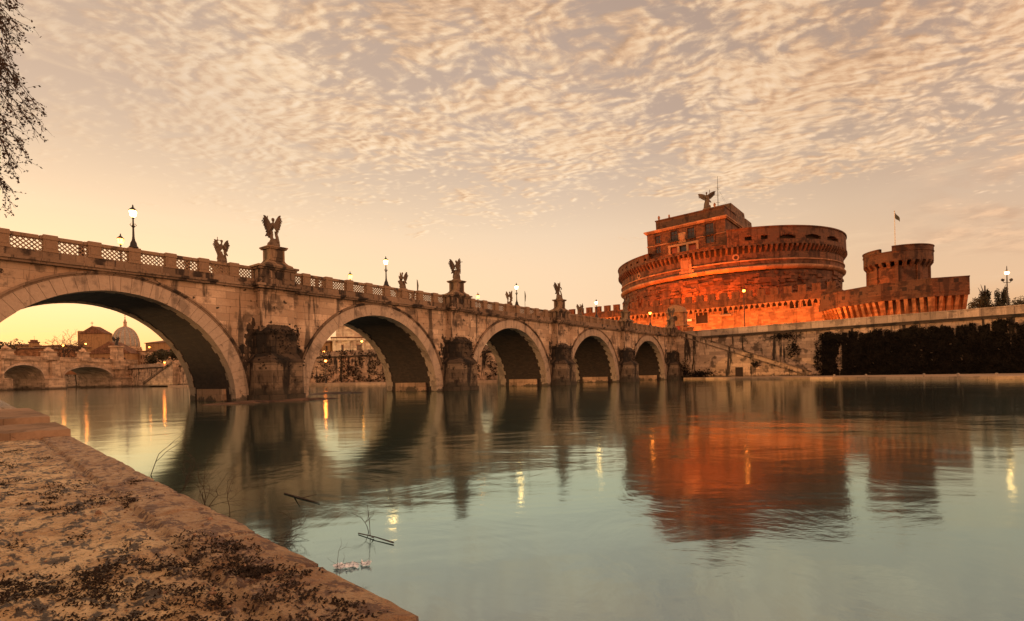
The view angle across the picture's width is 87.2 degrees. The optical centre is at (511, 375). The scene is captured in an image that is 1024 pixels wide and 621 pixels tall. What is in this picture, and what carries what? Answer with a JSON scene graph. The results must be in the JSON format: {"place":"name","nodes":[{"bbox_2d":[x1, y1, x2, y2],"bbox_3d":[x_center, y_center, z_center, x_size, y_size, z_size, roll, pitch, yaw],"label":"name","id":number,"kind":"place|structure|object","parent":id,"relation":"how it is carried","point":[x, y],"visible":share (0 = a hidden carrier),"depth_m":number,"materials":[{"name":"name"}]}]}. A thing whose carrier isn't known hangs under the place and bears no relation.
{"place":"outdoors","nodes":[
{"label":"outdoors","id":0,"kind":"place"},
{"bbox_2d":[0,400,418,620],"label":"river bank","id":1,"kind":"structure","parent":0,"point":[170,512],"depth_m":4.70,"materials":[{"name":"brown stone"}]},
{"bbox_2d":[0,408,49,425],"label":"landing stone","id":2,"kind":"object","parent":1,"relation":"on","point":[19,416],"visible":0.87,"depth_m":18.23,"materials":[{"name":"beige stone"}]},
{"bbox_2d":[0,0,50,217],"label":"riverside tree","id":3,"kind":"object","parent":1,"relation":"on","point":[14,75],"visible":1,"depth_m":11.52,"materials":[{"name":"green plant"}]},
{"bbox_2d":[0,422,70,440],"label":"landing stone","id":4,"kind":"object","parent":1,"relation":"on","point":[14,432],"visible":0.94,"depth_m":14.91,"materials":[{"name":"beige stone"}]},
{"bbox_2d":[4,484,319,620],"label":"pebbles","id":5,"kind":"object","parent":1,"relation":"on","point":[164,592],"visible":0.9,"depth_m":4.64,"materials":[{"name":"stone"}]},
{"bbox_2d":[0,448,387,620],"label":"moss tufts","id":6,"kind":"object","parent":1,"relation":"on","point":[256,572],"visible":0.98,"depth_m":3.86,"materials":[{"name":"plant"}]},
{"bbox_2d":[168,380,496,386],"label":"riverside path","id":7,"kind":"structure","parent":0,"point":[372,383],"depth_m":144.65,"materials":[{"name":"brown stone"}]},
{"bbox_2d":[324,357,326,382],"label":"street lamp","id":8,"kind":"object","parent":7,"relation":"on","point":[325,360],"visible":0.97,"depth_m":155.92,"materials":[{"name":"metal"}]},
{"bbox_2d":[0,379,1023,620],"bbox_3d":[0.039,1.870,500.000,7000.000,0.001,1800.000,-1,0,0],"label":"river water","id":9,"kind":"structure","parent":0,"point":[771,500],"depth_m":8.77,"materials":[{"name":"liquid"}]},
{"bbox_2d":[0,355,137,390],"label":"stone bridge","id":10,"kind":"structure","parent":9,"relation":"in","point":[29,372],"depth_m":214.44,"materials":[{"name":"beige stone"}]},
{"bbox_2d":[0,345,16,358],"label":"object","id":11,"kind":"object","parent":10,"relation":"on","point":[6,352],"visible":1,"depth_m":196.43,"materials":[{"name":"beige stone"}]},
{"bbox_2d":[39,347,59,359],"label":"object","id":12,"kind":"object","parent":10,"relation":"on","point":[48,353],"visible":1,"depth_m":213.05,"materials":[{"name":"beige stone"}]},
{"bbox_2d":[75,348,91,360],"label":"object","id":13,"kind":"object","parent":10,"relation":"on","point":[83,355],"visible":1,"depth_m":228.87,"materials":[{"name":"beige stone"}]},
{"bbox_2d":[108,345,125,369],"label":"column monument","id":14,"kind":"object","parent":10,"relation":"on","point":[117,356],"depth_m":246.03,"materials":[{"name":"beige stone"}]},
{"bbox_2d":[112,337,119,345],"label":"winged victory","id":15,"kind":"object","parent":14,"relation":"on","point":[116,339],"visible":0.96,"depth_m":247.30,"materials":[{"name":"stone"}]},
{"bbox_2d":[151,428,188,474],"bbox_3d":[-6.939,1.581,11.112,0.669,0.976,0.652,-1,0,12],"label":"twig","id":16,"kind":"object","parent":9,"relation":"in","point":[169,449],"visible":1,"depth_m":11.00,"materials":[{"name":"brown wood"}]},
{"bbox_2d":[175,448,205,492],"bbox_3d":[-5.445,1.559,9.094,0.481,0.963,0.945,-1,0,-20],"label":"twig","id":17,"kind":"object","parent":9,"relation":"in","point":[188,472],"visible":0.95,"depth_m":9.08,"materials":[{"name":"brown wood"}]},
{"bbox_2d":[183,437,261,506],"bbox_3d":[-4.371,1.457,7.723,1.239,1.120,0.925,-1,0,15],"label":"twig","id":18,"kind":"object","parent":9,"relation":"in","point":[203,500],"visible":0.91,"depth_m":7.83,"materials":[{"name":"brown wood"}]},
{"bbox_2d":[227,464,251,516],"bbox_3d":[-3.665,1.603,7.285,0.292,0.791,0.831,-1,0,0],"label":"twig","id":19,"kind":"object","parent":9,"relation":"in","point":[230,489],"visible":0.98,"depth_m":7.14,"materials":[{"name":"brown wood"}]},
{"bbox_2d":[200,400,279,405],"bbox_3d":[-22.045,2.253,45.490,2.830,0.281,8.438,-1,0,38],"label":"gravel bar","id":20,"kind":"object","parent":9,"relation":"in","point":[246,402],"visible":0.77,"depth_m":44.34,"materials":[{"name":"brown gravel"}]},
{"bbox_2d":[4,345,496,387],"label":"embankment wall","id":21,"kind":"structure","parent":9,"relation":"in","point":[139,374],"depth_m":162.34,"materials":[{"name":"stone"}]},
{"bbox_2d":[142,361,178,385],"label":"stone staircase","id":22,"kind":"structure","parent":21,"relation":"attached to","point":[167,374],"depth_m":224.02,"materials":[{"name":"beige stone"}]},
{"bbox_2d":[310,345,497,381],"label":"ivy","id":23,"kind":"object","parent":21,"relation":"attached to","point":[372,368],"visible":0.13,"depth_m":158.72,"materials":[{"name":"green plant"}]},
{"bbox_2d":[271,506,308,547],"bbox_3d":[-2.534,1.858,6.170,0.692,0.778,0.970,-1,0,-31],"label":"twig","id":24,"kind":"object","parent":9,"relation":"in","point":[288,533],"visible":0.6,"depth_m":6.27,"materials":[{"name":"brown wood"}]},
{"bbox_2d":[284,493,319,503],"bbox_3d":[-3.282,1.903,8.471,0.294,0.076,1.155,-1,0,-38],"label":"floating stick","id":25,"kind":"object","parent":9,"relation":"on","point":[304,498],"visible":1,"depth_m":8.43,"materials":[{"name":"brown wood"}]},
{"bbox_2d":[278,398,337,401],"bbox_3d":[-18.646,2.183,48.485,1.660,0.283,7.935,-1,0,38],"label":"gravel bar","id":26,"kind":"object","parent":9,"relation":"in","point":[298,399],"visible":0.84,"depth_m":47.97,"materials":[{"name":"brown gravel"}]},
{"bbox_2d":[309,392,364,394],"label":"gravel bar","id":27,"kind":"object","parent":9,"relation":"in","point":[334,393],"visible":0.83,"depth_m":67.55,"materials":[{"name":"brown gravel"}]},
{"bbox_2d":[0,228,682,401],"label":"stone bridge","id":28,"kind":"structure","parent":9,"relation":"in","point":[224,331],"depth_m":53.32,"materials":[{"name":"stone"}]},
{"bbox_2d":[117,233,124,258],"bbox_3d":[-36.305,-11.422,49.894,0.647,3.500,0.680,-1,0,38],"label":"street lamp","id":29,"kind":"object","parent":28,"relation":"on","point":[120,239],"visible":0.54,"depth_m":49.78,"materials":[{"name":"glass"}]},
{"bbox_2d":[128,205,138,247],"bbox_3d":[-29.944,-11.755,42.497,0.647,3.500,0.680,-1,0,38],"label":"street lamp","id":30,"kind":"object","parent":28,"relation":"on","point":[132,210],"visible":1,"depth_m":42.39,"materials":[{"name":"metal"}]},
{"bbox_2d":[213,237,229,262],"bbox_3d":[-31.127,-13.226,57.631,1.661,2.908,1.173,-1,0,-30],"label":"angel statue","id":31,"kind":"object","parent":28,"relation":"on","point":[218,247],"visible":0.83,"depth_m":57.45,"materials":[{"name":"stone"}]},
{"bbox_2d":[262,215,281,246],"bbox_3d":[-22.669,-13.548,51.048,1.842,3.318,1.066,-1,0,-12],"label":"angel statue","id":32,"kind":"object","parent":28,"relation":"on","point":[269,227],"visible":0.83,"depth_m":50.73,"materials":[{"name":"stone"}]},
{"bbox_2d":[383,256,388,285],"bbox_3d":[-14.621,-12.076,62.371,0.647,3.500,0.680,-1,0,38],"label":"street lamp","id":33,"kind":"object","parent":28,"relation":"on","point":[385,260],"visible":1,"depth_m":62.28,"materials":[{"name":"metal"}]},
{"bbox_2d":[398,272,407,287],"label":"angel statue","id":34,"kind":"object","parent":28,"relation":"on","point":[402,284],"visible":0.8,"depth_m":77.34,"materials":[{"name":"stone"}]},
{"bbox_2d":[448,258,460,279],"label":"angel statue","id":35,"kind":"object","parent":28,"relation":"on","point":[456,272],"visible":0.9,"depth_m":70.63,"materials":[{"name":"stone"}]},
{"bbox_2d":[505,291,512,304],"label":"angel statue","id":36,"kind":"object","parent":28,"relation":"on","point":[508,296],"visible":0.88,"depth_m":97.16,"materials":[{"name":"stone"}]},
{"bbox_2d":[514,283,518,304],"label":"street lamp","id":37,"kind":"object","parent":28,"relation":"on","point":[516,293],"visible":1,"depth_m":82.12,"materials":[{"name":"metal"}]},
{"bbox_2d":[553,282,562,298],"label":"angel statue","id":38,"kind":"object","parent":28,"relation":"on","point":[557,291],"visible":0.91,"depth_m":90.56,"materials":[{"name":"stone"}]},
{"bbox_2d":[576,303,583,314],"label":"angel statue","id":39,"kind":"object","parent":28,"relation":"on","point":[580,307],"visible":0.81,"depth_m":117.06,"materials":[{"name":"stone"}]},
{"bbox_2d":[622,297,629,310],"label":"angel statue","id":40,"kind":"object","parent":28,"relation":"on","point":[625,303],"visible":0.94,"depth_m":110.36,"materials":[{"name":"stone"}]},
{"bbox_2d":[667,308,674,319],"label":"angel statue","id":41,"kind":"object","parent":28,"relation":"on","point":[670,312],"visible":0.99,"depth_m":130.21,"materials":[{"name":"stone"}]},
{"bbox_2d":[329,546,365,574],"bbox_3d":[-1.551,1.753,5.088,0.392,0.402,0.273,-1,0,-29],"label":"twig","id":42,"kind":"object","parent":9,"relation":"in","point":[343,561],"visible":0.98,"depth_m":5.02,"materials":[{"name":"brown wood"}]},
{"bbox_2d":[332,559,371,568],"bbox_3d":[-1.585,1.870,5.348,0.380,0.060,0.111,-1,0,-9],"label":"plastic bag","id":43,"kind":"object","parent":9,"relation":"on","point":[353,564],"visible":0.89,"depth_m":5.33,"materials":[{"name":"white plastic"}]},
{"bbox_2d":[352,509,375,531],"bbox_3d":[-1.816,1.788,6.607,0.315,0.341,0.165,-1,0,0],"label":"twig","id":44,"kind":"object","parent":9,"relation":"in","point":[366,520],"visible":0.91,"depth_m":6.54,"materials":[{"name":"brown wood"}]},
{"bbox_2d":[358,505,393,542],"bbox_3d":[-1.597,1.726,6.250,0.108,0.348,0.654,-1,0,-44],"label":"floating stick","id":45,"kind":"object","parent":9,"relation":"on","point":[375,536],"visible":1,"depth_m":6.26,"materials":[{"name":"brown wood"}]},
{"bbox_2d":[0,0,1023,350],"label":"sky","id":46,"kind":"structure","parent":0,"point":[534,145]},
{"bbox_2d":[683,373,1023,379],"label":"quay","id":47,"kind":"structure","parent":0,"point":[1010,376],"depth_m":85.64,"materials":[{"name":"beige stone"}]},
{"bbox_2d":[675,331,814,376],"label":"stone staircase","id":48,"kind":"structure","parent":47,"relation":"on","point":[703,354],"depth_m":122.41,"materials":[{"name":"stone"}]},
{"bbox_2d":[735,367,742,376],"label":"doorway","id":49,"kind":"structure","parent":48,"relation":"in","point":[738,370],"depth_m":119.82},
{"bbox_2d":[685,304,1023,377],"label":"embankment wall","id":50,"kind":"structure","parent":47,"relation":"on","point":[757,340],"depth_m":110.18,"materials":[{"name":"stone"}]},
{"bbox_2d":[681,332,822,377],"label":"wall creeper","id":51,"kind":"object","parent":50,"relation":"attached to","point":[702,373],"depth_m":114.68,"materials":[{"name":"green plant"}]},
{"bbox_2d":[819,318,1023,375],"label":"ivy","id":52,"kind":"object","parent":50,"relation":"attached to","point":[899,352],"visible":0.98,"depth_m":97.03,"materials":[{"name":"green plant"}]},
{"label":"ground","id":53,"kind":"structure","parent":0,"visible":0},
{"bbox_2d":[665,305,688,331],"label":"gate pavilion","id":54,"kind":"structure","parent":53,"relation":"on","point":[680,315],"depth_m":141.45,"materials":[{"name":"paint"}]},
{"bbox_2d":[683,327,693,331],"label":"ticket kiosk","id":55,"kind":"object","parent":53,"relation":"on","point":[688,328],"visible":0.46,"depth_m":140.50,"materials":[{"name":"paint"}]},
{"bbox_2d":[548,281,840,330],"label":"curtain wall","id":56,"kind":"structure","parent":53,"relation":"on","point":[789,305],"depth_m":149.05,"materials":[{"name":"brick"}]},
{"bbox_2d":[695,311,708,324],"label":"window","id":57,"kind":"structure","parent":56,"relation":"in","point":[701,319],"depth_m":155.68,"materials":[{"name":"stone"}]},
{"bbox_2d":[719,298,731,316],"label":"window","id":58,"kind":"structure","parent":56,"relation":"in","point":[726,313],"depth_m":150.93,"materials":[{"name":"stone"}]},
{"bbox_2d":[788,302,799,309],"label":"window","id":59,"kind":"structure","parent":56,"relation":"in","point":[791,306],"depth_m":140.78,"materials":[{"name":"stone"}]},
{"bbox_2d":[801,302,812,307],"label":"window","id":60,"kind":"structure","parent":56,"relation":"in","point":[810,304],"depth_m":139.08,"materials":[{"name":"stone"}]},
{"bbox_2d":[618,203,847,308],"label":"castle keep","id":61,"kind":"structure","parent":53,"relation":"on","point":[728,248],"depth_m":167.31,"materials":[{"name":"brick"}]},
{"bbox_2d":[654,234,661,244],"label":"window","id":62,"kind":"structure","parent":61,"relation":"in","point":[658,238],"depth_m":179.74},
{"bbox_2d":[654,245,661,254],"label":"window","id":63,"kind":"structure","parent":61,"relation":"in","point":[658,250],"depth_m":179.67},
{"bbox_2d":[668,229,678,242],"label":"window","id":64,"kind":"structure","parent":61,"relation":"in","point":[674,235],"depth_m":176.24,"materials":[{"name":"glass"}]},
{"bbox_2d":[685,226,695,239],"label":"window","id":65,"kind":"structure","parent":61,"relation":"in","point":[691,231],"depth_m":172.72,"materials":[{"name":"glass"}]},
{"bbox_2d":[698,190,715,207],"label":"bronze angel","id":66,"kind":"object","parent":61,"relation":"on","point":[706,198],"visible":0.91,"depth_m":182.85,"materials":[{"name":"metal"}]},
{"bbox_2d":[703,221,714,235],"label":"window","id":67,"kind":"structure","parent":61,"relation":"in","point":[710,229],"depth_m":169.22,"materials":[{"name":"glass"}]},
{"bbox_2d":[704,233,715,244],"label":"window","id":68,"kind":"structure","parent":61,"relation":"in","point":[710,239],"depth_m":169.40,"materials":[{"name":"glass"}]},
{"bbox_2d":[742,288,744,326],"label":"street lamp","id":69,"kind":"object","parent":53,"relation":"on","point":[743,290],"visible":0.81,"depth_m":131.90,"materials":[{"name":"metal"}]},
{"bbox_2d":[818,275,969,319],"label":"river bastion","id":70,"kind":"object","parent":53,"relation":"on","point":[925,295],"visible":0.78,"depth_m":116.17,"materials":[{"name":"brick"}]},
{"bbox_2d":[862,243,934,285],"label":"round tower","id":71,"kind":"structure","parent":70,"relation":"on","point":[905,262],"depth_m":137.76,"materials":[{"name":"brown brick"}]},
{"bbox_2d":[894,210,899,244],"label":"flagpole","id":72,"kind":"object","parent":71,"relation":"on","point":[897,217],"visible":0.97,"depth_m":142.87,"materials":[{"name":"metal"}]},
{"bbox_2d":[967,296,997,308],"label":"shrub","id":73,"kind":"object","parent":53,"relation":"on","point":[978,302],"visible":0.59,"depth_m":107.42,"materials":[{"name":"green plant"}]},
{"bbox_2d":[978,285,991,305],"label":"cypress tree","id":74,"kind":"object","parent":53,"relation":"on","point":[985,293],"visible":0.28,"depth_m":111.65,"materials":[{"name":"green plant"}]},
{"bbox_2d":[981,302,1004,306],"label":"shrub","id":75,"kind":"object","parent":53,"relation":"on","point":[995,304],"visible":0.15,"depth_m":108.02,"materials":[{"name":"green plant"}]},
{"bbox_2d":[993,284,1010,305],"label":"cypress tree","id":76,"kind":"object","parent":53,"relation":"on","point":[1003,297],"visible":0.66,"depth_m":109.57,"materials":[{"name":"green plant"}]},
{"bbox_2d":[1001,266,1012,305],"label":"street lamp","id":77,"kind":"object","parent":53,"relation":"on","point":[1006,272],"visible":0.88,"depth_m":95.92,"materials":[{"name":"metal"}]},
{"bbox_2d":[1010,295,1023,304],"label":"shrub","id":78,"kind":"object","parent":53,"relation":"on","point":[1018,300],"visible":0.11,"depth_m":107.17,"materials":[{"name":"green plant"}]},
{"label":"far ground","id":79,"kind":"structure","parent":0,"visible":0},
{"bbox_2d":[0,338,24,352],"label":"broadleaf tree","id":80,"kind":"object","parent":79,"relation":"on","point":[7,344],"visible":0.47,"depth_m":251.96,"materials":[{"name":"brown plant"}]},
{"bbox_2d":[8,344,42,347],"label":"town house","id":81,"kind":"structure","parent":79,"relation":"on","point":[25,345],"depth_m":321.52,"materials":[{"name":"stone"}]},
{"bbox_2d":[28,340,39,347],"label":"chimney tower","id":82,"kind":"structure","parent":79,"relation":"on","point":[31,344],"depth_m":308.44,"materials":[{"name":"brick"}]},
{"bbox_2d":[14,347,76,374],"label":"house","id":83,"kind":"structure","parent":79,"relation":"on","point":[33,351],"depth_m":262.00,"materials":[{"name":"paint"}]},
{"bbox_2d":[23,331,88,356],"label":"bare tree","id":84,"kind":"object","parent":79,"relation":"on","point":[64,340],"visible":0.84,"depth_m":261.97,"materials":[{"name":"brown plant"}]},
{"bbox_2d":[32,345,91,351],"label":"town house","id":85,"kind":"structure","parent":79,"relation":"on","point":[88,349],"depth_m":304.55,"materials":[{"name":"stone"}]},
{"bbox_2d":[60,341,90,357],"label":"bare tree","id":86,"kind":"object","parent":79,"relation":"on","point":[77,349],"visible":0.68,"depth_m":260.92,"materials":[{"name":"brown plant"}]},
{"bbox_2d":[77,326,111,350],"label":"church","id":87,"kind":"structure","parent":79,"relation":"on","point":[98,336],"depth_m":330.07,"materials":[{"name":"stone"}]},
{"bbox_2d":[89,341,139,364],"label":"gabled hall","id":88,"kind":"structure","parent":79,"relation":"on","point":[103,352],"depth_m":291.85,"materials":[{"name":"stone"}]},
{"bbox_2d":[112,315,141,350],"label":"domed basilica","id":89,"kind":"structure","parent":79,"relation":"on","point":[126,335],"depth_m":811.45,"materials":[{"name":"grey stone"}]},
{"bbox_2d":[143,351,157,363],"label":"broadleaf tree","id":90,"kind":"object","parent":79,"relation":"on","point":[150,360],"visible":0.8,"depth_m":259.09,"materials":[{"name":"green plant"}]},
{"bbox_2d":[144,340,170,350],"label":"palazzo","id":91,"kind":"structure","parent":79,"relation":"on","point":[156,345],"depth_m":345.40,"materials":[{"name":"stone"}]},
{"bbox_2d":[136,349,178,364],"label":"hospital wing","id":92,"kind":"structure","parent":79,"relation":"on","point":[141,358],"depth_m":299.92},
{"bbox_2d":[150,349,166,362],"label":"broadleaf tree","id":93,"kind":"object","parent":79,"relation":"on","point":[159,354],"visible":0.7,"depth_m":256.66,"materials":[{"name":"green plant"}]},
{"bbox_2d":[160,349,177,360],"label":"broadleaf tree","id":94,"kind":"object","parent":79,"relation":"on","point":[167,354],"visible":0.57,"depth_m":252.40,"materials":[{"name":"green plant"}]},
{"bbox_2d":[320,340,332,351],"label":"side house","id":95,"kind":"structure","parent":79,"relation":"on","point":[327,346],"depth_m":202.16,"materials":[{"name":"stone"}]},
{"bbox_2d":[330,325,372,350],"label":"palazzo","id":96,"kind":"structure","parent":79,"relation":"on","point":[346,338],"depth_m":195.39,"materials":[{"name":"stone"}]}
]}

